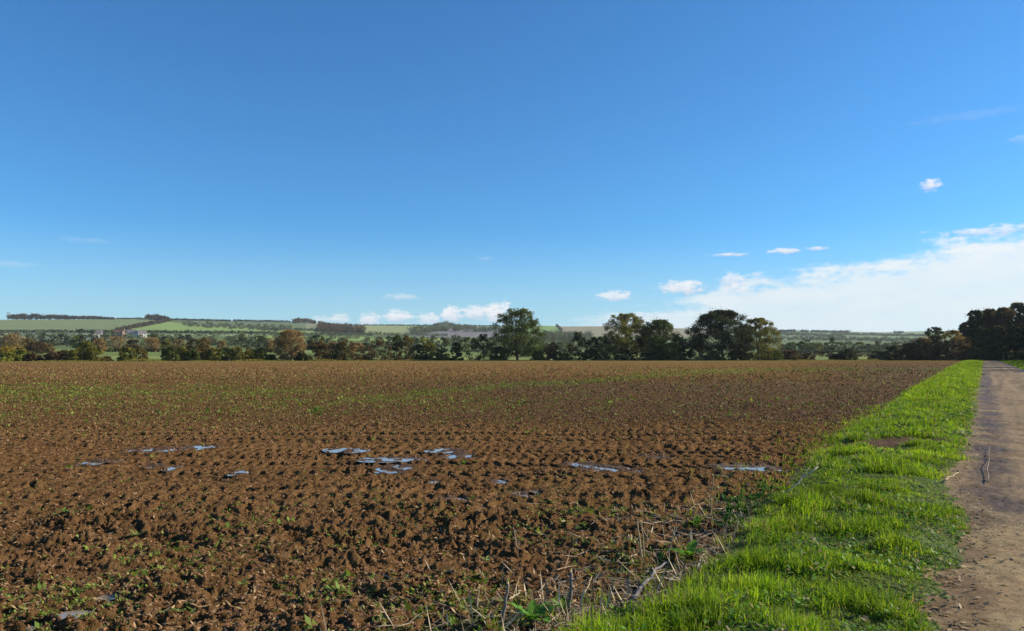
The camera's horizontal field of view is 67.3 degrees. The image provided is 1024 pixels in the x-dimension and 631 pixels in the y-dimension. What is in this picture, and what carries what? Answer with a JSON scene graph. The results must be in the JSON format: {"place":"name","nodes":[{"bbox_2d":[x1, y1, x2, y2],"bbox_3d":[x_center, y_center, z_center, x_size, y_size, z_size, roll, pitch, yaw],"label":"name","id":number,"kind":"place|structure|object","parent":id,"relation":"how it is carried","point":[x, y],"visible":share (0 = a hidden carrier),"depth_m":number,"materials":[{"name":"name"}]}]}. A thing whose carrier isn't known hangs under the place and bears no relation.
{"place":"outdoors","nodes":[
{"label":"outdoors","id":0,"kind":"place"},
{"bbox_2d":[0,360,960,630],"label":"ploughed field","id":1,"kind":"structure","parent":0,"point":[694,452],"depth_m":9.85,"materials":[{"name":"soil"}]},
{"bbox_2d":[55,610,90,618],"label":"puddle","id":2,"kind":"object","parent":1,"relation":"on","point":[63,615],"visible":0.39,"depth_m":4.81,"materials":[{"name":"grey liquid"}]},
{"bbox_2d":[358,457,426,462],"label":"puddle","id":3,"kind":"object","parent":1,"relation":"on","point":[391,459],"visible":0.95,"depth_m":11.83,"materials":[{"name":"blue liquid"}]},
{"bbox_2d":[0,368,917,630],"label":"straw litter","id":4,"kind":"object","parent":1,"relation":"on","point":[312,588],"visible":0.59,"depth_m":5.95,"materials":[{"name":"beige plant"}]},
{"bbox_2d":[0,363,946,630],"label":"seedlings","id":5,"kind":"object","parent":1,"relation":"on","point":[308,619],"visible":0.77,"depth_m":7.69,"materials":[{"name":"green plant"}]},
{"bbox_2d":[0,360,962,440],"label":"stubble","id":6,"kind":"object","parent":1,"relation":"on","point":[438,403],"visible":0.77,"depth_m":32.12,"materials":[{"name":"plant"}]},
{"bbox_2d":[500,581,508,630],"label":"dead stalk","id":7,"kind":"object","parent":1,"relation":"on","point":[505,604],"visible":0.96,"depth_m":4.39,"materials":[{"name":"grey plant"}]},
{"bbox_2d":[507,599,563,621],"bbox_3d":[0.148,1.747,4.570,0.320,0.117,0.218,-1,-3,14],"label":"dock plant","id":8,"kind":"object","parent":1,"relation":"on","point":[536,609],"visible":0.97,"depth_m":4.57,"materials":[{"name":"green plant"}]},
{"bbox_2d":[564,569,576,614],"bbox_3d":[0.369,1.753,4.868,0.079,0.302,0.036,1,-3,-11],"label":"dead stalk","id":9,"kind":"object","parent":1,"relation":"on","point":[571,584],"visible":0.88,"depth_m":4.86,"materials":[{"name":"beige plant"}]},
{"bbox_2d":[630,561,666,600],"bbox_3d":[0.968,1.865,5.447,0.053,0.054,0.964,-1,-3,24],"label":"fallen stick","id":10,"kind":"object","parent":1,"relation":"on","point":[634,596],"visible":0.87,"depth_m":5.33,"materials":[{"name":"grey wood"}]},
{"bbox_2d":[662,540,705,555],"bbox_3d":[1.353,1.824,5.967,0.289,0.094,0.300,1,-3,-12],"label":"dock plant","id":11,"kind":"object","parent":1,"relation":"on","point":[690,550],"visible":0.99,"depth_m":6.03,"materials":[{"name":"green plant"}]},
{"bbox_2d":[0,319,972,360],"bbox_3d":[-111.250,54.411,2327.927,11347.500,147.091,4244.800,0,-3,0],"label":"hills","id":12,"kind":"structure","parent":0,"point":[110,324],"depth_m":1691.57,"materials":[{"name":"green plant"}]},
{"bbox_2d":[0,332,26,352],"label":"valley tree","id":13,"kind":"object","parent":12,"relation":"on","point":[12,340],"visible":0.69,"depth_m":328.42,"materials":[{"name":"brown plant"}]},
{"bbox_2d":[24,341,48,353],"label":"valley tree","id":14,"kind":"object","parent":12,"relation":"on","point":[36,347],"visible":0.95,"depth_m":333.85,"materials":[{"name":"brown plant"}]},
{"bbox_2d":[0,329,112,332],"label":"hedge","id":15,"kind":"object","parent":12,"relation":"on","point":[56,330],"visible":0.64,"depth_m":1456.76,"materials":[{"name":"green plant"}]},
{"bbox_2d":[6,312,114,319],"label":"wood","id":16,"kind":"object","parent":12,"relation":"on","point":[25,316],"visible":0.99,"depth_m":2105.16,"materials":[{"name":"green plant"}]},
{"bbox_2d":[91,338,107,351],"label":"valley tree","id":17,"kind":"object","parent":12,"relation":"on","point":[99,343],"visible":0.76,"depth_m":348.93,"materials":[{"name":"brown plant"}]},
{"bbox_2d":[105,336,128,351],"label":"valley tree","id":18,"kind":"object","parent":12,"relation":"on","point":[115,345],"visible":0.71,"depth_m":398.23,"materials":[{"name":"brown plant"}]},
{"bbox_2d":[114,318,169,329],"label":"hedge","id":19,"kind":"object","parent":12,"relation":"on","point":[135,325],"visible":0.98,"depth_m":1666.12,"materials":[{"name":"green plant"}]},
{"bbox_2d":[139,336,160,351],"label":"valley tree","id":20,"kind":"object","parent":12,"relation":"on","point":[155,344],"visible":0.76,"depth_m":393.90,"materials":[{"name":"brown plant"}]},
{"bbox_2d":[116,317,290,321],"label":"hedge","id":21,"kind":"object","parent":12,"relation":"on","point":[234,320],"visible":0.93,"depth_m":2174.64,"materials":[{"name":"green plant"}]},
{"bbox_2d":[146,329,272,333],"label":"hedge","id":22,"kind":"object","parent":12,"relation":"on","point":[200,331],"visible":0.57,"depth_m":1421.35,"materials":[{"name":"green plant"}]},
{"bbox_2d":[182,320,291,330],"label":"scrub","id":23,"kind":"object","parent":12,"relation":"on","point":[211,325],"visible":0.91,"depth_m":1746.62,"materials":[{"name":"green plant"}]},
{"bbox_2d":[0,328,502,341],"bbox_3d":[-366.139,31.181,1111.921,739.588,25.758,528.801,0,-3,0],"label":"wood","id":24,"kind":"object","parent":12,"relation":"on","point":[140,336],"visible":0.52,"depth_m":988.57,"materials":[{"name":"green plant"}]},
{"bbox_2d":[315,321,366,333],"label":"wood","id":25,"kind":"object","parent":12,"relation":"on","point":[324,327],"visible":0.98,"depth_m":1697.60,"materials":[{"name":"green plant"}]},
{"bbox_2d":[260,327,447,336],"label":"hedge","id":26,"kind":"object","parent":12,"relation":"on","point":[349,334],"visible":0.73,"depth_m":1632.39,"materials":[{"name":"green plant"}]},
{"bbox_2d":[0,358,897,361],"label":"margin grass","id":27,"kind":"structure","parent":12,"relation":"on","point":[145,359],"depth_m":245.11,"materials":[{"name":"green plant"}]},
{"bbox_2d":[351,324,562,330],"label":"hedge","id":28,"kind":"object","parent":12,"relation":"on","point":[558,326],"visible":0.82,"depth_m":2434.97,"materials":[{"name":"green plant"}]},
{"bbox_2d":[459,335,472,351],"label":"valley tree","id":29,"kind":"object","parent":12,"relation":"on","point":[465,346],"visible":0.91,"depth_m":519.34,"materials":[{"name":"green plant"}]},
{"bbox_2d":[407,323,526,334],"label":"wood","id":30,"kind":"object","parent":12,"relation":"on","point":[440,327],"visible":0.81,"depth_m":1895.13,"materials":[{"name":"green plant"}]},
{"bbox_2d":[533,329,594,341],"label":"wood","id":31,"kind":"object","parent":12,"relation":"on","point":[586,335],"visible":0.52,"depth_m":1525.89,"materials":[{"name":"green plant"}]},
{"bbox_2d":[766,350,895,354],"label":"clipped hedge","id":32,"kind":"object","parent":12,"relation":"on","point":[826,351],"visible":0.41,"depth_m":433.19,"materials":[{"name":"green plant"}]},
{"bbox_2d":[779,329,904,332],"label":"hedge","id":33,"kind":"object","parent":12,"relation":"on","point":[802,330],"visible":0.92,"depth_m":2886.20,"materials":[{"name":"green plant"}]},
{"bbox_2d":[775,331,934,340],"bbox_3d":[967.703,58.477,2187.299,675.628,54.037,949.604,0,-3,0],"label":"hedge","id":34,"kind":"object","parent":12,"relation":"on","point":[836,336],"visible":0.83,"depth_m":1937.57,"materials":[{"name":"green plant"}]},
{"bbox_2d":[923,326,945,351],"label":"broadleaf tree","id":35,"kind":"object","parent":12,"relation":"on","point":[935,330],"visible":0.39,"depth_m":329.33,"materials":[{"name":"green plant"}]},
{"bbox_2d":[0,0,1023,331],"label":"sky","id":36,"kind":"structure","parent":0,"point":[853,165],"materials":[{"name":"blue"}]},
{"bbox_2d":[475,359,1023,630],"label":"verge","id":37,"kind":"structure","parent":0,"point":[891,442],"depth_m":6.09,"materials":[{"name":"green plant"}]},
{"bbox_2d":[277,489,768,630],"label":"straw litter","id":38,"kind":"object","parent":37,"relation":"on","point":[630,585],"visible":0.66,"depth_m":5.34,"materials":[{"name":"beige plant"}]},
{"bbox_2d":[708,493,751,529],"bbox_3d":[1.965,1.818,7.025,0.405,0.346,0.341,0,-3,0],"label":"nettle clump","id":39,"kind":"object","parent":37,"relation":"on","point":[728,510],"visible":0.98,"depth_m":7.03,"materials":[{"name":"green plant"}]},
{"bbox_2d":[738,488,765,515],"bbox_3d":[2.382,1.876,7.660,0.291,0.294,0.300,0,-3,0],"label":"nettle clump","id":40,"kind":"object","parent":37,"relation":"on","point":[754,506],"visible":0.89,"depth_m":7.62,"materials":[{"name":"green plant"}]},
{"bbox_2d":[534,397,977,630],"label":"verge weeds","id":41,"kind":"object","parent":37,"relation":"on","point":[865,618],"visible":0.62,"depth_m":5.96,"materials":[{"name":"green plant"}]},
{"bbox_2d":[748,480,778,497],"bbox_3d":[2.829,1.951,8.584,0.336,0.255,0.262,1,-3,-18],"label":"nettle clump","id":42,"kind":"object","parent":37,"relation":"on","point":[763,489],"visible":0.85,"depth_m":8.56,"materials":[{"name":"green plant"}]},
{"bbox_2d":[907,360,1023,630],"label":"road","id":43,"kind":"structure","parent":0,"point":[1002,384],"depth_m":7.70,"materials":[{"name":"gravel"}]},
{"bbox_2d":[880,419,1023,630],"bbox_3d":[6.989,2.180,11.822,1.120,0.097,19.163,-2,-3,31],"label":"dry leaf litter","id":44,"kind":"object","parent":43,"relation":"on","point":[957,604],"visible":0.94,"depth_m":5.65,"materials":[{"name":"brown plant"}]},
{"label":"ground","id":45,"kind":"structure","parent":0,"visible":0},
{"bbox_2d":[0,345,18,360],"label":"hedge shrub","id":46,"kind":"object","parent":45,"relation":"on","point":[8,354],"visible":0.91,"depth_m":207.53,"materials":[{"name":"yellow plant"}]},
{"bbox_2d":[10,347,30,360],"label":"hedge shrub","id":47,"kind":"object","parent":45,"relation":"on","point":[20,352],"visible":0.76,"depth_m":210.11,"materials":[{"name":"green plant"}]},
{"bbox_2d":[23,353,43,360],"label":"hedge shrub","id":48,"kind":"object","parent":45,"relation":"on","point":[33,357],"visible":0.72,"depth_m":209.80,"materials":[{"name":"brown plant"}]},
{"bbox_2d":[42,352,61,360],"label":"hedge shrub","id":49,"kind":"object","parent":45,"relation":"on","point":[50,356],"visible":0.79,"depth_m":209.68,"materials":[{"name":"brown plant"}]},
{"bbox_2d":[63,349,83,360],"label":"hedge shrub","id":50,"kind":"object","parent":45,"relation":"on","point":[72,355],"visible":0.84,"depth_m":211.11,"materials":[{"name":"green plant"}]},
{"bbox_2d":[75,340,93,360],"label":"hedge shrub","id":51,"kind":"object","parent":45,"relation":"on","point":[84,344],"visible":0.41,"depth_m":215.72,"materials":[{"name":"green plant"}]},
{"bbox_2d":[82,345,103,360],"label":"hedge shrub","id":52,"kind":"object","parent":45,"relation":"on","point":[92,352],"visible":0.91,"depth_m":212.66,"materials":[{"name":"green plant"}]},
{"bbox_2d":[116,346,137,360],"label":"hedge shrub","id":53,"kind":"object","parent":45,"relation":"on","point":[123,354],"visible":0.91,"depth_m":216.14,"materials":[{"name":"green plant"}]},
{"bbox_2d":[160,346,180,360],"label":"hedge shrub","id":54,"kind":"object","parent":45,"relation":"on","point":[166,356],"visible":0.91,"depth_m":220.61,"materials":[{"name":"green plant"}]},
{"bbox_2d":[173,346,190,360],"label":"hedge shrub","id":55,"kind":"object","parent":45,"relation":"on","point":[181,352],"visible":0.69,"depth_m":223.76,"materials":[{"name":"green plant"}]},
{"bbox_2d":[184,347,200,360],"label":"hedge shrub","id":56,"kind":"object","parent":45,"relation":"on","point":[193,353],"visible":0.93,"depth_m":223.57,"materials":[{"name":"green plant"}]},
{"bbox_2d":[192,342,216,360],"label":"hedge shrub","id":57,"kind":"object","parent":45,"relation":"on","point":[203,353],"visible":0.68,"depth_m":227.67,"materials":[{"name":"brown plant"}]},
{"bbox_2d":[205,347,222,360],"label":"hedge shrub","id":58,"kind":"object","parent":45,"relation":"on","point":[216,356],"visible":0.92,"depth_m":226.03,"materials":[{"name":"green plant"}]},
{"bbox_2d":[217,347,235,360],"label":"hedge shrub","id":59,"kind":"object","parent":45,"relation":"on","point":[225,352],"visible":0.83,"depth_m":228.31,"materials":[{"name":"green plant"}]},
{"bbox_2d":[228,346,246,360],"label":"hedge shrub","id":60,"kind":"object","parent":45,"relation":"on","point":[237,351],"visible":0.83,"depth_m":228.77,"materials":[{"name":"green plant"}]},
{"bbox_2d":[254,347,267,359],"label":"hedge shrub","id":61,"kind":"object","parent":45,"relation":"on","point":[261,353],"visible":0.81,"depth_m":231.70,"materials":[{"name":"green plant"}]},
{"bbox_2d":[272,327,307,360],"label":"broadleaf tree","id":62,"kind":"object","parent":45,"relation":"on","point":[287,336],"visible":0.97,"depth_m":234.57,"materials":[{"name":"brown plant"}]},
{"bbox_2d":[307,339,333,359],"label":"hedge shrub","id":63,"kind":"object","parent":45,"relation":"on","point":[318,351],"visible":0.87,"depth_m":238.72,"materials":[{"name":"brown plant"}]},
{"bbox_2d":[321,340,346,359],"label":"hedge shrub","id":64,"kind":"object","parent":45,"relation":"on","point":[331,345],"visible":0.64,"depth_m":242.01,"materials":[{"name":"green plant"}]},
{"bbox_2d":[332,337,357,359],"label":"hedge shrub","id":65,"kind":"object","parent":45,"relation":"on","point":[344,346],"visible":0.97,"depth_m":242.04,"materials":[{"name":"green plant"}]},
{"bbox_2d":[347,342,368,359],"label":"hedge shrub","id":66,"kind":"object","parent":45,"relation":"on","point":[361,347],"visible":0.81,"depth_m":243.84,"materials":[{"name":"brown plant"}]},
{"bbox_2d":[359,340,396,360],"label":"hedge shrub","id":67,"kind":"object","parent":45,"relation":"on","point":[374,353],"visible":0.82,"depth_m":245.21,"materials":[{"name":"green plant"}]},
{"bbox_2d":[391,335,404,359],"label":"hedge shrub","id":68,"kind":"object","parent":45,"relation":"on","point":[395,339],"visible":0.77,"depth_m":249.12,"materials":[{"name":"green plant"}]},
{"bbox_2d":[396,335,416,359],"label":"hedge shrub","id":69,"kind":"object","parent":45,"relation":"on","point":[406,341],"visible":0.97,"depth_m":247.75,"materials":[{"name":"green plant"}]},
{"bbox_2d":[411,342,428,359],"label":"hedge shrub","id":70,"kind":"object","parent":45,"relation":"on","point":[422,348],"visible":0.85,"depth_m":248.69,"materials":[{"name":"green plant"}]},
{"bbox_2d":[423,341,437,359],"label":"hedge shrub","id":71,"kind":"object","parent":45,"relation":"on","point":[431,348],"visible":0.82,"depth_m":250.06,"materials":[{"name":"green plant"}]},
{"bbox_2d":[432,349,449,360],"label":"hedge shrub","id":72,"kind":"object","parent":45,"relation":"on","point":[441,356],"visible":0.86,"depth_m":249.56,"materials":[{"name":"green plant"}]},
{"bbox_2d":[449,342,463,360],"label":"hedge shrub","id":73,"kind":"object","parent":45,"relation":"on","point":[457,349],"visible":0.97,"depth_m":247.77,"materials":[{"name":"green plant"}]},
{"bbox_2d":[465,333,497,359],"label":"hedge shrub","id":74,"kind":"object","parent":45,"relation":"on","point":[481,337],"visible":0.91,"depth_m":252.10,"materials":[{"name":"green plant"}]},
{"bbox_2d":[489,307,549,359],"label":"broadleaf tree","id":75,"kind":"object","parent":45,"relation":"on","point":[516,341],"visible":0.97,"depth_m":250.92,"materials":[{"name":"green plant"}]},
{"bbox_2d":[544,341,560,360],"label":"hedge shrub","id":76,"kind":"object","parent":45,"relation":"on","point":[553,356],"visible":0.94,"depth_m":252.53,"materials":[{"name":"green plant"}]},
{"bbox_2d":[565,331,591,360],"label":"hedge shrub","id":77,"kind":"object","parent":45,"relation":"on","point":[580,354],"visible":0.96,"depth_m":252.59,"materials":[{"name":"green plant"}]},
{"bbox_2d":[584,335,602,359],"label":"hedge shrub","id":78,"kind":"object","parent":45,"relation":"on","point":[594,352],"visible":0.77,"depth_m":255.03,"materials":[{"name":"green plant"}]},
{"bbox_2d":[593,333,617,359],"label":"hedge shrub","id":79,"kind":"object","parent":45,"relation":"on","point":[605,355],"visible":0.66,"depth_m":254.36,"materials":[{"name":"green plant"}]},
{"bbox_2d":[612,348,633,360],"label":"hedge shrub","id":80,"kind":"object","parent":45,"relation":"on","point":[618,356],"visible":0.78,"depth_m":251.45,"materials":[{"name":"green plant"}]},
{"bbox_2d":[596,312,652,356],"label":"broadleaf tree","id":81,"kind":"object","parent":45,"relation":"on","point":[623,326],"visible":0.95,"depth_m":252.47,"materials":[{"name":"green plant"}]},
{"bbox_2d":[628,338,645,360],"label":"hedge shrub","id":82,"kind":"object","parent":45,"relation":"on","point":[639,343],"visible":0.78,"depth_m":251.49,"materials":[{"name":"green plant"}]},
{"bbox_2d":[638,316,683,358],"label":"broadleaf tree","id":83,"kind":"object","parent":45,"relation":"on","point":[662,345],"visible":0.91,"depth_m":252.27,"materials":[{"name":"green plant"}]},
{"bbox_2d":[676,339,693,359],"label":"hedge shrub","id":84,"kind":"object","parent":45,"relation":"on","point":[685,346],"visible":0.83,"depth_m":255.57,"materials":[{"name":"green plant"}]},
{"bbox_2d":[687,344,712,359],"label":"hedge shrub","id":85,"kind":"object","parent":45,"relation":"on","point":[702,356],"visible":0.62,"depth_m":255.94,"materials":[{"name":"green plant"}]},
{"bbox_2d":[704,350,726,359],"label":"hedge shrub","id":86,"kind":"object","parent":45,"relation":"on","point":[717,354],"visible":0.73,"depth_m":257.12,"materials":[{"name":"green plant"}]},
{"bbox_2d":[683,306,752,355],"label":"oak tree","id":87,"kind":"object","parent":45,"relation":"on","point":[714,322],"visible":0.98,"depth_m":254.95,"materials":[{"name":"green plant"}]},
{"bbox_2d":[725,349,747,359],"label":"hedge shrub","id":88,"kind":"object","parent":45,"relation":"on","point":[734,355],"visible":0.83,"depth_m":257.03,"materials":[{"name":"green plant"}]},
{"bbox_2d":[734,314,781,359],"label":"broadleaf tree","id":89,"kind":"object","parent":45,"relation":"on","point":[766,331],"visible":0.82,"depth_m":255.58,"materials":[{"name":"green plant"}]},
{"bbox_2d":[766,350,783,359],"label":"hedge shrub","id":90,"kind":"object","parent":45,"relation":"on","point":[777,356],"visible":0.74,"depth_m":256.88,"materials":[{"name":"green plant"}]},
{"bbox_2d":[779,349,803,359],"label":"hedge shrub","id":91,"kind":"object","parent":45,"relation":"on","point":[788,354],"visible":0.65,"depth_m":259.54,"materials":[{"name":"brown plant"}]},
{"bbox_2d":[837,348,858,359],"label":"hedge shrub","id":92,"kind":"object","parent":45,"relation":"on","point":[851,354],"visible":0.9,"depth_m":261.44,"materials":[{"name":"green plant"}]},
{"bbox_2d":[867,349,886,359],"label":"hedge shrub","id":93,"kind":"object","parent":45,"relation":"on","point":[879,355],"visible":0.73,"depth_m":262.59,"materials":[{"name":"green plant"}]},
{"bbox_2d":[883,345,901,359],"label":"hedge shrub","id":94,"kind":"object","parent":45,"relation":"on","point":[893,349],"visible":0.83,"depth_m":263.08,"materials":[{"name":"green plant"}]},
{"bbox_2d":[896,342,923,360],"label":"hedge tree","id":95,"kind":"object","parent":45,"relation":"on","point":[906,347],"visible":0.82,"depth_m":258.45,"materials":[{"name":"green plant"}]},
{"bbox_2d":[906,336,938,359],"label":"hedge tree","id":96,"kind":"object","parent":45,"relation":"on","point":[921,342],"visible":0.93,"depth_m":256.55,"materials":[{"name":"green plant"}]},
{"bbox_2d":[923,334,951,358],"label":"hedge tree","id":97,"kind":"object","parent":45,"relation":"on","point":[935,338],"visible":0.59,"depth_m":259.91,"materials":[{"name":"green plant"}]},
{"bbox_2d":[937,329,967,360],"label":"hedge tree","id":98,"kind":"object","parent":45,"relation":"on","point":[953,342],"visible":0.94,"depth_m":256.54,"materials":[{"name":"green plant"}]},
{"bbox_2d":[956,322,975,345],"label":"woodland tree","id":99,"kind":"object","parent":45,"relation":"on","point":[967,328],"visible":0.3,"depth_m":266.86,"materials":[{"name":"green plant"}]},
{"bbox_2d":[961,346,984,360],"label":"woodland shrub","id":100,"kind":"object","parent":45,"relation":"on","point":[977,353],"visible":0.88,"depth_m":254.36,"materials":[{"name":"green plant"}]},
{"bbox_2d":[963,308,991,335],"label":"woodland tree","id":101,"kind":"object","parent":45,"relation":"on","point":[977,319],"visible":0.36,"depth_m":269.07,"materials":[{"name":"green plant"}]},
{"bbox_2d":[979,308,996,327],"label":"woodland tree","id":102,"kind":"object","parent":45,"relation":"on","point":[989,313],"visible":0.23,"depth_m":271.36,"materials":[{"name":"green plant"}]},
{"bbox_2d":[988,343,1012,359],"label":"woodland shrub","id":103,"kind":"object","parent":45,"relation":"on","point":[1000,347],"visible":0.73,"depth_m":256.15,"materials":[{"name":"green plant"}]},
{"bbox_2d":[991,306,1020,336],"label":"woodland tree","id":104,"kind":"object","parent":45,"relation":"on","point":[1002,316],"visible":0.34,"depth_m":266.82,"materials":[{"name":"green plant"}]},
{"bbox_2d":[1008,300,1023,323],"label":"woodland tree","id":105,"kind":"object","parent":45,"relation":"on","point":[1017,306],"visible":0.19,"depth_m":272.10,"materials":[{"name":"green plant"}]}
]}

